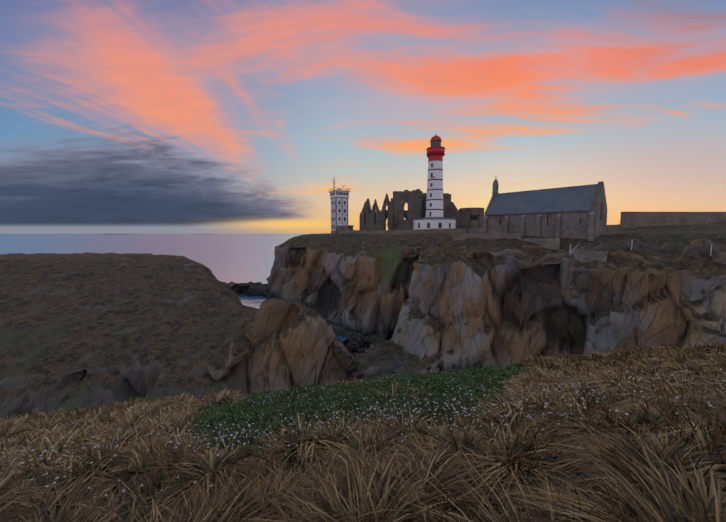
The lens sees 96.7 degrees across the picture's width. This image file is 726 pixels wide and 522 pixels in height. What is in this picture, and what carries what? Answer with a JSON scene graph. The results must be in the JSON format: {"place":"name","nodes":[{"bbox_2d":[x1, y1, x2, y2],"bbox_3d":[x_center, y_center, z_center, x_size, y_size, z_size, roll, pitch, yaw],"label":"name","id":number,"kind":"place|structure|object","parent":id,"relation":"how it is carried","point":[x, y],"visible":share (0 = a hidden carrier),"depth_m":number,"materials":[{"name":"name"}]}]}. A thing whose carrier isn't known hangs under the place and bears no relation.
{"place":"outdoors","nodes":[
{"label":"outdoors","id":0,"kind":"place"},
{"bbox_2d":[0,234,349,341],"bbox_3d":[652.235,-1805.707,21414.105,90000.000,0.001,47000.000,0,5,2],"label":"sea","id":1,"kind":"structure","parent":0,"point":[238,258],"depth_m":686.20,"materials":[{"name":"liquid"}]},
{"bbox_2d":[0,222,725,521],"bbox_3d":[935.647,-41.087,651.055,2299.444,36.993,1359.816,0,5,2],"label":"terrain","id":2,"kind":"structure","parent":0,"point":[83,330],"depth_m":61.64,"materials":[{"name":"brown stone"}]},
{"bbox_2d":[329,178,350,233],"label":"signal tower","id":3,"kind":"structure","parent":2,"relation":"on","point":[339,197],"depth_m":146.31,"materials":[{"name":"white paint"}]},
{"bbox_2d":[0,341,725,521],"bbox_3d":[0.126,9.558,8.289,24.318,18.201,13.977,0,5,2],"label":"dry grass","id":4,"kind":"structure","parent":2,"relation":"on","point":[416,464],"depth_m":2.68,"materials":[{"name":"brown plant"}]},
{"bbox_2d":[0,352,725,515],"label":"flowers","id":5,"kind":"object","parent":2,"relation":"on","point":[414,411],"visible":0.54,"depth_m":4.14,"materials":[{"name":"white plant"}]},
{"bbox_2d":[336,189,483,232],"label":"abbey ruins","id":6,"kind":"object","parent":2,"relation":"on","point":[395,214],"visible":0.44,"depth_m":130.46,"materials":[{"name":"stone"}]},
{"bbox_2d":[413,135,455,228],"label":"lighthouse","id":7,"kind":"object","parent":2,"relation":"on","point":[434,218],"visible":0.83,"depth_m":118.48,"materials":[{"name":"white paint"}]},
{"bbox_2d":[183,347,717,457],"bbox_3d":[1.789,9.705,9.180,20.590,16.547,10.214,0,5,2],"label":"green grass","id":8,"kind":"structure","parent":2,"relation":"on","point":[287,413],"depth_m":6.76,"materials":[{"name":"green plant"}]},
{"bbox_2d":[338,228,607,262],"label":"enclosure walls","id":9,"kind":"structure","parent":2,"relation":"on","point":[582,256],"depth_m":71.23,"materials":[{"name":"stone"}]},
{"bbox_2d":[483,177,607,240],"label":"chapel","id":10,"kind":"structure","parent":2,"relation":"on","point":[579,212],"depth_m":66.18,"materials":[{"name":"stone"}]},
{"bbox_2d":[569,239,722,255],"bbox_3d":[65.090,1.129,47.515,59.401,9.146,2.385,2,5,22],"label":"fence","id":11,"kind":"object","parent":2,"relation":"on","point":[631,247],"visible":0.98,"depth_m":54.09,"materials":[{"name":"wood"}]},
{"bbox_2d":[620,212,725,228],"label":"fort wall","id":12,"kind":"structure","parent":2,"relation":"on","point":[629,220],"depth_m":81.27,"materials":[{"name":"stone"}]},
{"bbox_2d":[0,0,725,233],"label":"sky","id":13,"kind":"structure","parent":0,"point":[117,116],"materials":[{"name":"blue"}]}
]}

